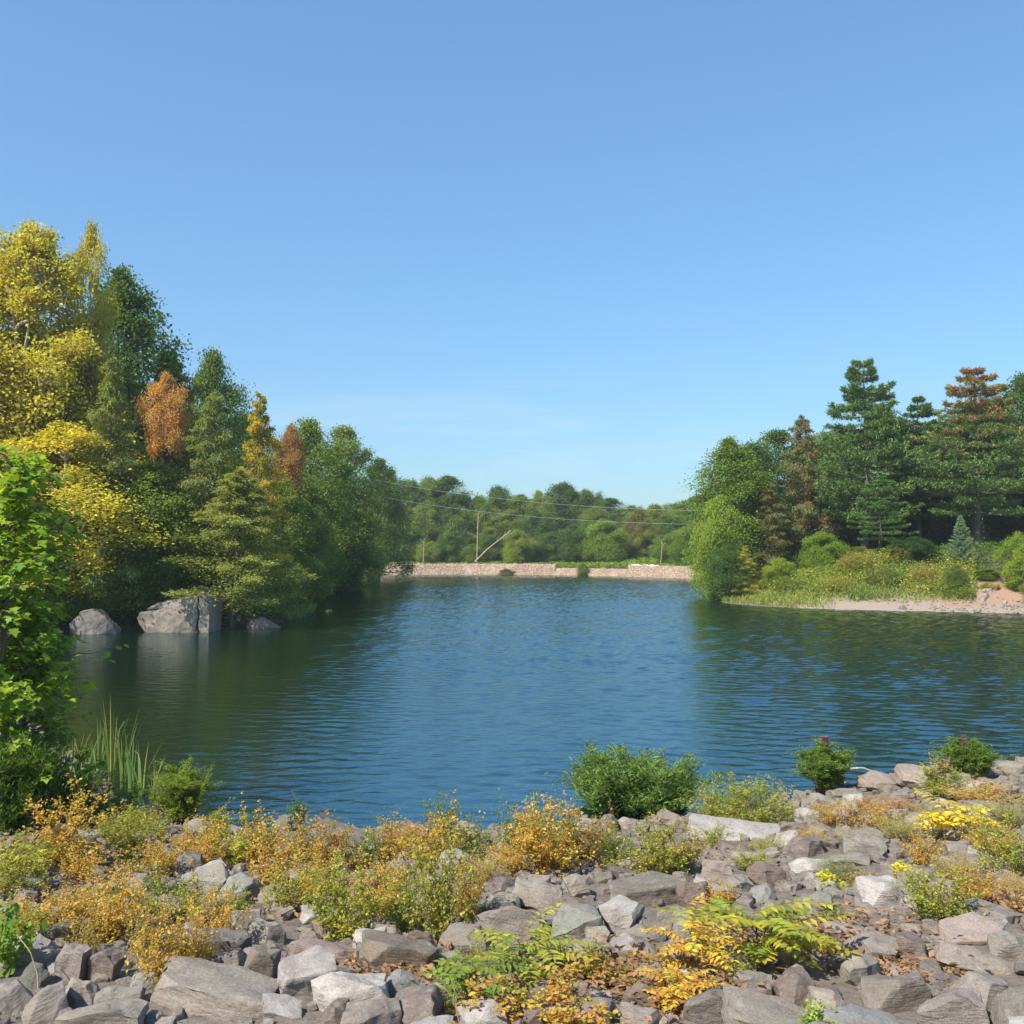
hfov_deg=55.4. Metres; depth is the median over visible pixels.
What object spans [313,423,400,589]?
broadleaf tree
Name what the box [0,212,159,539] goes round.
broadleaf tree
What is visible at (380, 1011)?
riprap rock
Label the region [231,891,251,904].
riprap rock
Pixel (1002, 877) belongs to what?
riprap rock
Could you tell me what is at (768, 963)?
riprap rock
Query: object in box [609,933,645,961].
riprap rock
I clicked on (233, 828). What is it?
riprap rock
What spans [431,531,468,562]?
broadleaf tree
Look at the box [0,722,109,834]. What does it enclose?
weed clump
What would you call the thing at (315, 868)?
bush
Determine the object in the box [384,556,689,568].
wall top weeds
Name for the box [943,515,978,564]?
young conifer
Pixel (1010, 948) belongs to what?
riprap rock
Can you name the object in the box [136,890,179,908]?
riprap rock
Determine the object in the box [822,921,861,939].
riprap rock
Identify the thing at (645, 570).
stone dam
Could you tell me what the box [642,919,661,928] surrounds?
riprap rock
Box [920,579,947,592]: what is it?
weed clump
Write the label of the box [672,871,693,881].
riprap rock
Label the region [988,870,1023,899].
bush
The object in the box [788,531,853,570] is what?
shrub
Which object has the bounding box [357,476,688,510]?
power line
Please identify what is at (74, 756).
cattail
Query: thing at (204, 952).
bush
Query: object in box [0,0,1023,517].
sky
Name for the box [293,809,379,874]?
bush
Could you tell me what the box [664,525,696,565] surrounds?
broadleaf tree
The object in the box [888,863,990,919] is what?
bush
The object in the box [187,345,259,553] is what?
broadleaf tree
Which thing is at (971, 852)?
riprap rock
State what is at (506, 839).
bush
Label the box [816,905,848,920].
leafy plant
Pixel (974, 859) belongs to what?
riprap rock
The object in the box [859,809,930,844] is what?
bush
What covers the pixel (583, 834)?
riprap rock
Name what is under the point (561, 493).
broadleaf tree
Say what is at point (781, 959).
riprap rock
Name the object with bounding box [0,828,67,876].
bush
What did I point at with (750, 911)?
riprap rock
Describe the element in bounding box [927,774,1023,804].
bush
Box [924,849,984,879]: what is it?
bush
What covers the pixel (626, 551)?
broadleaf tree
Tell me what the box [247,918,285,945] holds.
riprap rock
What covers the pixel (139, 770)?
cattail
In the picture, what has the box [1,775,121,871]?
bush
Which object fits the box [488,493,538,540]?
broadleaf tree
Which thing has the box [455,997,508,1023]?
riprap rock
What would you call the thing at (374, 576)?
broadleaf tree
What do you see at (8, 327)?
broadleaf tree
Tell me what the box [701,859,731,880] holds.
riprap rock
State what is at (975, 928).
riprap rock
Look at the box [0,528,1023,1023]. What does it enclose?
ground
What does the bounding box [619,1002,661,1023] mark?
riprap rock
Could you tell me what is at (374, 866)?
bush
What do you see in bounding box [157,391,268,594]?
conifer tree
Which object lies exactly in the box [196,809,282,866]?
bush
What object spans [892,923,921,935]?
riprap rock
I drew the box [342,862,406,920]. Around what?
bush
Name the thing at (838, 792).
riprap rock
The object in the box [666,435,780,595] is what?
broadleaf tree
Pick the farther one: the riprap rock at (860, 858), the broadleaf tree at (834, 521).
the broadleaf tree at (834, 521)
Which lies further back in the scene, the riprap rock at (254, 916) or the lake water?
the lake water
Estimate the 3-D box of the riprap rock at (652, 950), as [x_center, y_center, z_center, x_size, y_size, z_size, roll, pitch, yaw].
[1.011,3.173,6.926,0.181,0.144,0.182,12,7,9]
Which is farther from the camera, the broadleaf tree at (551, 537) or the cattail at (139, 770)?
the broadleaf tree at (551, 537)
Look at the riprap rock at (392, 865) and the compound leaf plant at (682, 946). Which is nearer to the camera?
the compound leaf plant at (682, 946)
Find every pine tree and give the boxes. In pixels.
[798,357,923,548]
[846,475,919,554]
[861,394,969,539]
[900,366,1023,544]
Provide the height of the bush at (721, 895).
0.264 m
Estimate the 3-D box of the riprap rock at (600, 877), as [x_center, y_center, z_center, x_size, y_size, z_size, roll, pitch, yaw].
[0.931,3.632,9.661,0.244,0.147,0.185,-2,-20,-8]
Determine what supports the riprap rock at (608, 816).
on the ground at (820, 978)
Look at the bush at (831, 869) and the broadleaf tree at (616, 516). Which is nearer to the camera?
the bush at (831, 869)
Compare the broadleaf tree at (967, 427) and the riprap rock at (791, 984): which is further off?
the broadleaf tree at (967, 427)
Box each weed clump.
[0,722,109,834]
[42,768,144,827]
[201,797,239,838]
[285,790,308,826]
[675,770,805,824]
[752,573,769,583]
[774,576,808,590]
[819,574,854,591]
[834,549,887,571]
[862,564,903,585]
[880,547,922,562]
[903,751,975,800]
[907,562,944,582]
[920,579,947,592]
[945,588,975,597]
[979,581,1000,589]
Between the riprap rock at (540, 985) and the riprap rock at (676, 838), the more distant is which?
the riprap rock at (676, 838)
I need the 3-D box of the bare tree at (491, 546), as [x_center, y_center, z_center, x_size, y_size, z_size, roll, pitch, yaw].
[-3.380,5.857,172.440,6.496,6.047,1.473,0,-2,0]
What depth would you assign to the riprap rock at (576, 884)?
8.98 m
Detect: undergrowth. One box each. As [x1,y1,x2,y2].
[42,581,315,630]
[827,536,1020,576]
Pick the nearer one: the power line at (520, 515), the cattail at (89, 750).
the cattail at (89, 750)
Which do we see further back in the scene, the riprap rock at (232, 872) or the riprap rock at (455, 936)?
the riprap rock at (232, 872)
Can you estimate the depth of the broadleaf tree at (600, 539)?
172.47 m
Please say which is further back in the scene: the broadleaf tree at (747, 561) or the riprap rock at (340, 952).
the broadleaf tree at (747, 561)
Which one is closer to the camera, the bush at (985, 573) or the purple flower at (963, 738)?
the purple flower at (963, 738)
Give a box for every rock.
[0,835,25,860]
[0,946,43,971]
[0,979,33,1014]
[0,1016,10,1023]
[7,873,40,898]
[12,901,43,922]
[13,887,37,902]
[13,931,55,949]
[14,854,56,875]
[19,961,49,990]
[21,981,68,1023]
[26,831,41,843]
[34,987,42,993]
[37,945,61,967]
[44,919,81,941]
[46,962,54,975]
[49,886,77,901]
[50,901,78,922]
[51,823,78,829]
[54,942,90,980]
[54,998,148,1023]
[61,835,99,864]
[65,978,99,1009]
[68,829,104,840]
[78,918,99,931]
[86,948,126,980]
[93,985,145,1003]
[107,912,164,937]
[113,865,156,886]
[123,833,154,844]
[124,872,156,897]
[129,838,160,854]
[130,966,159,990]
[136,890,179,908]
[140,932,177,964]
[150,955,278,1020]
[153,825,181,841]
[169,850,203,878]
[180,871,195,890]
[180,922,195,937]
[183,818,209,834]
[186,862,229,897]
[192,926,251,959]
[194,585,209,594]
[195,859,227,871]
[216,872,260,900]
[217,948,246,966]
[219,908,260,926]
[223,825,240,832]
[228,871,248,874]
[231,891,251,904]
[236,910,261,929]
[243,947,251,955]
[244,944,281,977]
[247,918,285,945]
[255,884,290,908]
[261,993,301,1020]
[265,857,292,868]
[265,904,294,920]
[271,898,298,911]
[274,814,296,831]
[277,945,337,995]
[289,869,307,879]
[289,938,359,963]
[297,828,321,834]
[299,905,335,927]
[310,833,336,845]
[311,971,389,1011]
[312,915,337,939]
[314,997,349,1023]
[316,819,364,837]
[337,873,361,889]
[337,967,355,973]
[339,836,365,848]
[340,997,401,1023]
[349,875,382,892]
[352,927,386,948]
[357,930,439,976]
[368,824,393,836]
[368,918,402,930]
[374,923,402,934]
[387,859,414,878]
[387,969,419,997]
[395,984,444,1023]
[397,852,417,861]
[407,891,445,927]
[408,930,437,946]
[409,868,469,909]
[410,1015,453,1023]
[432,974,466,995]
[437,922,490,956]
[439,847,472,871]
[439,950,463,965]
[453,820,480,833]
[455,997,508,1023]
[467,989,501,999]
[474,905,541,946]
[474,958,504,976]
[481,872,514,892]
[483,892,520,910]
[486,856,515,871]
[491,960,533,986]
[512,877,561,911]
[520,1002,562,1023]
[527,981,561,1002]
[528,874,550,882]
[530,949,565,969]
[536,971,567,983]
[538,852,571,869]
[548,903,603,939]
[558,895,595,908]
[562,873,590,897]
[566,996,614,1023]
[567,942,575,955]
[571,828,594,838]
[571,937,596,961]
[575,818,597,827]
[585,925,609,942]
[589,990,612,999]
[592,871,615,883]
[592,942,611,968]
[595,814,617,836]
[598,895,644,928]
[607,863,638,878]
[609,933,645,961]
[610,871,681,906]
[614,924,648,940]
[616,817,636,832]
[617,858,642,865]
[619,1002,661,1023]
[621,982,665,1009]
[632,960,664,984]
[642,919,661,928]
[642,942,660,961]
[657,808,687,824]
[659,835,684,845]
[661,949,689,968]
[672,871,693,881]
[672,912,701,928]
[672,925,699,948]
[672,968,691,998]
[675,881,711,907]
[683,988,723,1023]
[686,813,780,841]
[693,874,717,892]
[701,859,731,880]
[704,947,756,983]
[710,929,733,944]
[714,874,754,894]
[717,839,755,851]
[721,984,814,1023]
[723,888,752,903]
[730,850,779,862]
[732,904,767,927]
[733,969,772,994]
[744,954,770,965]
[746,861,786,885]
[746,987,763,993]
[749,885,777,903]
[752,800,779,819]
[756,847,777,850]
[765,931,799,965]
[772,829,799,847]
[773,964,815,1008]
[779,823,809,834]
[780,835,824,857]
[787,857,830,873]
[793,891,834,910]
[794,808,823,825]
[795,913,819,923]
[804,793,838,812]
[805,872,819,879]
[806,986,845,1010]
[813,879,837,891]
[816,780,843,790]
[820,1003,899,1023]
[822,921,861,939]
[822,985,842,998]
[825,787,856,797]
[826,955,844,973]
[827,809,861,826]
[828,852,870,865]
[839,827,887,854]
[840,951,880,985]
[841,931,901,962]
[842,794,862,809]
[853,875,916,910]
[856,770,900,790]
[860,972,930,1013]
[882,967,918,975]
[883,808,908,820]
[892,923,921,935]
[894,764,948,788]
[895,931,926,965]
[897,871,929,887]
[903,812,940,829]
[913,822,943,840]
[916,988,989,1023]
[919,959,943,984]
[922,915,940,929]
[926,944,938,959]
[926,983,935,997]
[928,972,958,991]
[935,797,956,806]
[935,942,1015,976]
[938,912,1001,945]
[940,840,972,854]
[945,765,993,779]
[945,823,968,835]
[948,971,1008,1013]
[950,799,988,814]
[951,778,985,791]
[955,897,1023,924]
[966,845,985,860]
[967,802,1019,826]
[968,855,994,863]
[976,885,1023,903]
[981,868,1016,880]
[985,915,1011,930]
[987,933,1023,962]
[988,873,1016,886]
[990,987,1023,1023]
[992,760,1023,775]
[998,930,1023,941]
[1007,1016,1023,1023]
[1013,962,1023,974]
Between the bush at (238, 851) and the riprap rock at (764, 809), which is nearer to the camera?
the bush at (238, 851)
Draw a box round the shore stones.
[221,585,1023,621]
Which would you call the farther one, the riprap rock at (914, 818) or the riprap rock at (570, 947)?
the riprap rock at (914, 818)
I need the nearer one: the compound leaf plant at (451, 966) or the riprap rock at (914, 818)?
the compound leaf plant at (451, 966)
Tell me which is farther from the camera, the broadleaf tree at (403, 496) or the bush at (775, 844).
the broadleaf tree at (403, 496)
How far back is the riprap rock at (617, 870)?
9.82 m
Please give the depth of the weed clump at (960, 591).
69.54 m
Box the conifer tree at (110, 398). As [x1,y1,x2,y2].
[62,356,173,615]
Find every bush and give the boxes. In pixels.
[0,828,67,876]
[0,841,54,897]
[0,879,82,930]
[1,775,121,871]
[7,902,55,939]
[40,864,104,923]
[57,884,111,954]
[58,834,120,883]
[58,862,158,943]
[64,857,115,909]
[82,802,182,841]
[92,799,164,862]
[95,832,171,890]
[97,883,132,896]
[112,869,174,915]
[117,891,180,961]
[120,859,221,990]
[122,830,183,877]
[157,875,192,895]
[166,814,229,853]
[166,870,228,919]
[169,808,226,865]
[174,903,229,960]
[187,883,254,932]
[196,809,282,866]
[206,880,259,915]
[222,791,288,862]
[235,799,319,888]
[259,847,324,911]
[278,805,334,862]
[278,844,353,899]
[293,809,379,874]
[296,849,395,941]
[337,806,407,869]
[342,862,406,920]
[346,828,409,899]
[365,808,413,862]
[372,851,423,932]
[374,811,487,937]
[378,827,440,906]
[382,819,436,844]
[390,790,484,863]
[417,791,475,842]
[435,799,497,862]
[439,976,465,1014]
[442,852,485,919]
[456,847,518,891]
[459,928,514,967]
[480,787,540,856]
[483,831,536,875]
[497,790,600,876]
[523,772,563,842]
[538,799,595,858]
[556,736,731,817]
[564,927,619,980]
[572,800,628,860]
[583,803,638,868]
[593,811,704,876]
[651,820,709,870]
[652,968,705,1014]
[684,818,744,848]
[695,877,741,905]
[711,948,756,984]
[728,842,776,871]
[750,832,789,853]
[789,824,836,845]
[803,798,864,827]
[809,852,867,880]
[828,823,886,844]
[838,868,879,886]
[841,791,930,812]
[841,801,903,828]
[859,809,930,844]
[877,536,941,562]
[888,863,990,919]
[897,828,949,865]
[906,802,961,830]
[924,734,1019,777]
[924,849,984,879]
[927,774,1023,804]
[940,811,1010,843]
[941,862,1010,900]
[943,564,971,590]
[959,820,1021,858]
[963,788,1023,875]
[971,568,1001,580]
[985,795,1023,828]
[987,531,1023,590]
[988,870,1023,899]
[1016,582,1023,602]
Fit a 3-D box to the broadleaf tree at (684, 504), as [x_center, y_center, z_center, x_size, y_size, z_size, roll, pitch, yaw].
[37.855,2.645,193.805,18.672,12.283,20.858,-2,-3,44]
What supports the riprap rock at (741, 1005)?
on the ground at (820, 978)
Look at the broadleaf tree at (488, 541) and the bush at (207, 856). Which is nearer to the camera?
the bush at (207, 856)
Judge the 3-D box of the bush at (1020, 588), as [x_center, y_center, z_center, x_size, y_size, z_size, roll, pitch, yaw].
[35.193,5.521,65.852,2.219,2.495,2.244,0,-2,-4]
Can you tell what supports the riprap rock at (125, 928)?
on the ground at (820, 978)
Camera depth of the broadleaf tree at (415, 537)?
180.28 m
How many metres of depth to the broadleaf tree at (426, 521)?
186.20 m
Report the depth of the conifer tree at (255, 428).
59.95 m
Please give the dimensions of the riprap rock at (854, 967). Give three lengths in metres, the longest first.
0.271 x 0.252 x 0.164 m
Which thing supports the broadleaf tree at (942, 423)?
on the ground at (820, 978)
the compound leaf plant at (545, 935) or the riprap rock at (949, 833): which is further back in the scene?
the riprap rock at (949, 833)
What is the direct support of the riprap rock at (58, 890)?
on the ground at (820, 978)
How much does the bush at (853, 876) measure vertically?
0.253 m
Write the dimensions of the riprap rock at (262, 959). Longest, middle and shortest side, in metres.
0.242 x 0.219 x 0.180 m
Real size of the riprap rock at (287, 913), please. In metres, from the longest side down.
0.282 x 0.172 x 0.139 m
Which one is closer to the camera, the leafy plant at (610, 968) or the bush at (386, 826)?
the leafy plant at (610, 968)
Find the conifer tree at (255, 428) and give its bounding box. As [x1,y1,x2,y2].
[229,391,296,598]
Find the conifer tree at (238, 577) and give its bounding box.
[158,468,321,627]
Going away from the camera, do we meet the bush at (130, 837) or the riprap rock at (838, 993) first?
the riprap rock at (838, 993)
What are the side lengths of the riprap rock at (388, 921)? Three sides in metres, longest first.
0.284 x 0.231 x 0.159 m
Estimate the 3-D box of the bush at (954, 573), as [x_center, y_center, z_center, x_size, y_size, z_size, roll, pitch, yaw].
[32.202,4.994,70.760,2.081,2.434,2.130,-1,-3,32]
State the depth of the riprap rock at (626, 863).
10.26 m
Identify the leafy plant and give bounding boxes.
[0,891,47,977]
[454,956,631,1023]
[579,948,670,989]
[797,996,836,1023]
[813,868,853,889]
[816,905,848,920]
[889,860,928,876]
[989,884,1023,912]
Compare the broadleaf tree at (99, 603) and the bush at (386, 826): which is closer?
the bush at (386, 826)
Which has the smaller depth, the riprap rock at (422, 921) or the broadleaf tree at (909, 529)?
the riprap rock at (422, 921)
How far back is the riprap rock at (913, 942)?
6.73 m
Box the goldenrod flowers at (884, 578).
[757,548,974,591]
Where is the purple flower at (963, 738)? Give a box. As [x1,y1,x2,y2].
[959,737,970,763]
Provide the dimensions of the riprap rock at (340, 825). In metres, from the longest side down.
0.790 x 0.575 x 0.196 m
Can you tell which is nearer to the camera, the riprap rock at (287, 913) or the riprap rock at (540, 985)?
the riprap rock at (540, 985)
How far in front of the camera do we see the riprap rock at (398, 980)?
6.18 m
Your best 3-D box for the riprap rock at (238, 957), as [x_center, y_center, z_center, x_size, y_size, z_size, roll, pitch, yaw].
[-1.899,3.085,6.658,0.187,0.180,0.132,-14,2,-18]
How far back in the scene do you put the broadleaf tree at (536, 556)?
176.55 m
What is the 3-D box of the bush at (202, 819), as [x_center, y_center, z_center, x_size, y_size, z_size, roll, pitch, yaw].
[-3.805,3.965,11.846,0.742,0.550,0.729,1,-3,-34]
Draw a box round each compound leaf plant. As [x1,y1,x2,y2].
[0,835,53,874]
[418,934,535,1003]
[463,903,608,989]
[629,965,726,1011]
[637,893,761,980]
[653,895,861,969]
[912,788,1004,839]
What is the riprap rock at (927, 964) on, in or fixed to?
on the ground at (820, 978)
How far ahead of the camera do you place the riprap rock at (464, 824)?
14.08 m
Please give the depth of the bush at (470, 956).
6.85 m
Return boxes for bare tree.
[469,512,480,563]
[475,528,510,561]
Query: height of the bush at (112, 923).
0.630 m
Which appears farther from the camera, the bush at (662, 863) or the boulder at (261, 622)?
the boulder at (261, 622)
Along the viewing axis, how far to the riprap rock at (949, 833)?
11.92 m
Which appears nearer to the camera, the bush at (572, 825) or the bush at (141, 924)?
the bush at (141, 924)
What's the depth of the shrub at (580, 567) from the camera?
159.36 m
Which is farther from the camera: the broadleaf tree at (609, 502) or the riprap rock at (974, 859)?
the broadleaf tree at (609, 502)
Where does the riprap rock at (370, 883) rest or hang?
on the ground at (820, 978)
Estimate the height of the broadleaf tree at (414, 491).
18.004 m
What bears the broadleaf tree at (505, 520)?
on the ground at (820, 978)
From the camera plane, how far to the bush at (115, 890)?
9.05 m
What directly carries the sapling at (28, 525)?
on the ground at (820, 978)
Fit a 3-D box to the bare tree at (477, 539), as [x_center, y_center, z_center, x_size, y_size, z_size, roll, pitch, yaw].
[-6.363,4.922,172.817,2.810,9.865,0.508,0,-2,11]
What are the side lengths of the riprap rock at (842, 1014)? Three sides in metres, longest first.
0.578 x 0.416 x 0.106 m
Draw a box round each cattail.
[58,735,89,774]
[68,744,96,776]
[72,728,103,778]
[87,718,105,783]
[98,701,127,784]
[110,714,139,787]
[122,730,136,791]
[124,743,159,794]
[141,755,165,794]
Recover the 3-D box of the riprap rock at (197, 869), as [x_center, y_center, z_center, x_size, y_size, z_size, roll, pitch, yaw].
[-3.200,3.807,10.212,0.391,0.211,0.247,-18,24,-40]
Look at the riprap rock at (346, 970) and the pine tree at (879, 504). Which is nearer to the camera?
the riprap rock at (346, 970)
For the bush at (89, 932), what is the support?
on the ground at (820, 978)
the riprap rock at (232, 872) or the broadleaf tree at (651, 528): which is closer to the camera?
the riprap rock at (232, 872)
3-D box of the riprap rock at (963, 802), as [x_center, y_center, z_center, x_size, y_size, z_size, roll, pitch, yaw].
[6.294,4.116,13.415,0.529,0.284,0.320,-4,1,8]
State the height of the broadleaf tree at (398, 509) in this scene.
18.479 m
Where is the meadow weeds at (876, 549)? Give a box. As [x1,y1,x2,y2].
[753,547,977,603]
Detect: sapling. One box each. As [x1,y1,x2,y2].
[0,439,128,783]
[0,597,95,789]
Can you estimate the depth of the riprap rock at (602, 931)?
7.37 m
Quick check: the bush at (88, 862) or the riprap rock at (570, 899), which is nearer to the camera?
the riprap rock at (570, 899)
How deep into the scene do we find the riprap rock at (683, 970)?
6.16 m
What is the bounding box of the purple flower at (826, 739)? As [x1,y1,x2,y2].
[819,736,829,743]
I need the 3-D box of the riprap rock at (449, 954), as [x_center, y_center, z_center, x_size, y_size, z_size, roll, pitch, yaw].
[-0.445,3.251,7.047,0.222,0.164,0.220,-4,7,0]
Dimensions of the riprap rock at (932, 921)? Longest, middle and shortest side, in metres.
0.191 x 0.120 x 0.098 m
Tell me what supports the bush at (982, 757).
on the ground at (820, 978)
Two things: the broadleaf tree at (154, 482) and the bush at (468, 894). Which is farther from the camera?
the broadleaf tree at (154, 482)
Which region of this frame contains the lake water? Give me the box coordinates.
[0,575,1023,829]
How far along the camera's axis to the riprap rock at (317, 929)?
7.80 m
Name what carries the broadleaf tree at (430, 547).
on the ground at (820, 978)
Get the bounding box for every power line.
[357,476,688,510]
[379,496,662,523]
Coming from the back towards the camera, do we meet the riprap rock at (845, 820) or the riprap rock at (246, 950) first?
the riprap rock at (845, 820)
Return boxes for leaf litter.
[0,783,1023,1023]
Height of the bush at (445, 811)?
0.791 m
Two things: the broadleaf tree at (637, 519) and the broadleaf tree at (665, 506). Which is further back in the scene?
the broadleaf tree at (665, 506)
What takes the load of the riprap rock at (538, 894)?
on the ground at (820, 978)
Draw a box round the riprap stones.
[0,716,1023,1023]
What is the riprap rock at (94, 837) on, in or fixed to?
on the ground at (820, 978)
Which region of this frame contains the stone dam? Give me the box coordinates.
[383,563,697,578]
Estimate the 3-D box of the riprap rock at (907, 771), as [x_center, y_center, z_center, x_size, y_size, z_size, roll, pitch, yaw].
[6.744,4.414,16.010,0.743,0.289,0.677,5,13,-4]
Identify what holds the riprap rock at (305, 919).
on the ground at (820, 978)
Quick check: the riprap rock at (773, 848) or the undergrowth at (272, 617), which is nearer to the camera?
the riprap rock at (773, 848)
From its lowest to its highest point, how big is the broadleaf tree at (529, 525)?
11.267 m
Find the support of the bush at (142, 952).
on the ground at (820, 978)
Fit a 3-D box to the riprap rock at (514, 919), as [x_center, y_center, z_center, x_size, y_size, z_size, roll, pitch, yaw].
[-0.036,3.235,7.572,0.522,0.348,0.382,9,-22,5]
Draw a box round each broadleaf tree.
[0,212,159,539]
[0,272,89,499]
[0,302,96,493]
[0,314,168,561]
[0,417,192,602]
[0,507,77,625]
[23,530,95,627]
[44,263,197,562]
[48,216,133,523]
[60,455,223,615]
[62,505,163,619]
[120,547,196,624]
[127,380,201,457]
[128,370,197,548]
[134,356,211,530]
[136,437,209,556]
[167,527,229,591]
[174,393,235,511]
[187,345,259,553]
[218,409,285,552]
[245,476,327,601]
[250,492,360,598]
[252,416,364,596]
[262,542,306,592]
[265,470,349,602]
[270,421,308,593]
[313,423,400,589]
[314,476,394,591]
[354,456,430,579]
[362,507,393,583]
[375,475,417,534]
[380,502,431,554]
[387,526,432,561]
[403,478,435,525]
[403,504,443,554]
[414,541,444,562]
[415,474,479,544]
[415,476,447,524]
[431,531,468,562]
[432,505,484,557]
[459,544,486,563]
[463,493,498,554]
[467,506,511,557]
[474,533,506,561]
[476,483,514,520]
[485,507,532,555]
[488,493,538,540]
[500,529,538,563]
[505,507,556,554]
[515,539,547,562]
[521,490,559,554]
[535,531,568,562]
[542,481,590,548]
[554,524,596,562]
[562,487,602,528]
[572,497,633,528]
[574,518,632,561]
[577,505,614,554]
[602,511,627,550]
[617,505,662,558]
[618,539,634,557]
[619,504,654,522]
[629,529,664,558]
[632,516,664,552]
[644,503,673,535]
[649,533,689,562]
[653,516,690,543]
[662,501,689,521]
[663,496,704,526]
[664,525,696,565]
[664,528,690,556]
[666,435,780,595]
[682,493,756,598]
[686,476,784,542]
[692,437,802,577]
[697,542,760,601]
[730,545,761,596]
[745,427,856,567]
[746,481,796,577]
[759,414,844,570]
[768,491,852,569]
[779,426,876,546]
[819,408,962,545]
[821,491,878,555]
[858,419,988,537]
[863,498,931,548]
[907,495,974,548]
[925,412,1021,541]
[960,371,1023,537]
[972,465,1023,542]
[973,411,1022,507]
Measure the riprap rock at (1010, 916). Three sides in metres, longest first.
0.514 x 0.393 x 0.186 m
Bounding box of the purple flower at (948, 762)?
[937,759,952,775]
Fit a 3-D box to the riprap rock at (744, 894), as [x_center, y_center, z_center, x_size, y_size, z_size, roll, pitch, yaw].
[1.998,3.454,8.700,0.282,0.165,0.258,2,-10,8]
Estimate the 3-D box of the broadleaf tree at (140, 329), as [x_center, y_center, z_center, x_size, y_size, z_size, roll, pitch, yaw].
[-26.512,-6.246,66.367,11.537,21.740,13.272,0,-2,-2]
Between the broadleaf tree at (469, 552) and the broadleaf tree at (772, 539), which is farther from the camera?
the broadleaf tree at (469, 552)
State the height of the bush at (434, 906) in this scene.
1.040 m
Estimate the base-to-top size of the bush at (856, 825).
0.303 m
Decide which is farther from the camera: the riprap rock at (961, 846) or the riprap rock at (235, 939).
the riprap rock at (961, 846)
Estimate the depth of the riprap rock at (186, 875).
9.87 m
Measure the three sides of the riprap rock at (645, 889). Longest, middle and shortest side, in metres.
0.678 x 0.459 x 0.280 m
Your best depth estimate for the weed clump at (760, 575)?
85.08 m
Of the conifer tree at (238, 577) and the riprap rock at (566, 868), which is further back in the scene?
the conifer tree at (238, 577)
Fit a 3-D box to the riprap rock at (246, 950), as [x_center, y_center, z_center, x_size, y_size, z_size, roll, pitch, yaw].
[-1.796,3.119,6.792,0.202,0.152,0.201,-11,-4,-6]
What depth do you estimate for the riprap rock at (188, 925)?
7.62 m
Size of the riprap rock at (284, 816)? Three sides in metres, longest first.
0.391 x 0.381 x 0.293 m
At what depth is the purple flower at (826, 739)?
16.65 m
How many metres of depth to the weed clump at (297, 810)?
14.73 m
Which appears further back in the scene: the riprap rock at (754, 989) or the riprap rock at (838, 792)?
the riprap rock at (838, 792)
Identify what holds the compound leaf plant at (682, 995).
on the ground at (820, 978)
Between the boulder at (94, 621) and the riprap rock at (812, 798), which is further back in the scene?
the boulder at (94, 621)
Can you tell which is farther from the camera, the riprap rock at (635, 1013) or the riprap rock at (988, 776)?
the riprap rock at (988, 776)
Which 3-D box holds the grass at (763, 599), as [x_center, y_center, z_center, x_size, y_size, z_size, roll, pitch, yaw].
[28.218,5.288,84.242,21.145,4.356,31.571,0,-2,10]
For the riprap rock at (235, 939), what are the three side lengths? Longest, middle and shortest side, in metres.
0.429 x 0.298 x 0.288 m
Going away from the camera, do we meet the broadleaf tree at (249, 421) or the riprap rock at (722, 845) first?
the riprap rock at (722, 845)
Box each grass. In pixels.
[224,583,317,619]
[717,550,978,608]
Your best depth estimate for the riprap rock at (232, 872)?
10.23 m
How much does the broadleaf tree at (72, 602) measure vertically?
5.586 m
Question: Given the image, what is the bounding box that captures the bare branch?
[851,767,871,770]
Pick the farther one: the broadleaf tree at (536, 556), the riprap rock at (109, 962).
the broadleaf tree at (536, 556)
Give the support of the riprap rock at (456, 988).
on the ground at (820, 978)
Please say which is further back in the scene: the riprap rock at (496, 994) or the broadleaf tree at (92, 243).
the broadleaf tree at (92, 243)
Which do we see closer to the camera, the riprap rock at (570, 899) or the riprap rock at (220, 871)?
the riprap rock at (570, 899)
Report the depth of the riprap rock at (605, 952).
6.75 m
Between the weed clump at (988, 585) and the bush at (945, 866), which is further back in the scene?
the weed clump at (988, 585)
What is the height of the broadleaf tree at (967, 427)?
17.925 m
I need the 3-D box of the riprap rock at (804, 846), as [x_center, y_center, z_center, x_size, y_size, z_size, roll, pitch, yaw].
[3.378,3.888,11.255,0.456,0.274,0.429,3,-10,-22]
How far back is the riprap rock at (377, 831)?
13.90 m
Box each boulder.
[69,608,121,634]
[137,594,221,632]
[247,616,280,627]
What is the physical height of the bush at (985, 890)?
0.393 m
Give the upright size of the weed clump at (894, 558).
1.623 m
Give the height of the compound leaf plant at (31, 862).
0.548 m
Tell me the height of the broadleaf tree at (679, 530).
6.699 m
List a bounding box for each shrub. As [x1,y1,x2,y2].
[142,755,223,824]
[493,569,514,574]
[576,562,589,575]
[760,558,796,587]
[786,736,856,794]
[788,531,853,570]
[839,546,875,558]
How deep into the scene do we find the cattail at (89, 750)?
17.52 m
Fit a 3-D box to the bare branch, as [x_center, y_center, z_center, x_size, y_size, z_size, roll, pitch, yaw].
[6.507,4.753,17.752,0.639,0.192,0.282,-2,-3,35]
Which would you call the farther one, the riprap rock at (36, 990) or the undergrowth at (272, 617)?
the undergrowth at (272, 617)
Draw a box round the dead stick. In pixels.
[17,935,38,988]
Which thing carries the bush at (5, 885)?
on the ground at (820, 978)
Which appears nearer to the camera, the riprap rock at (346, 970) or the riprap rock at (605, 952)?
the riprap rock at (346, 970)
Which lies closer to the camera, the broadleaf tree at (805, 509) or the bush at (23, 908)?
the bush at (23, 908)

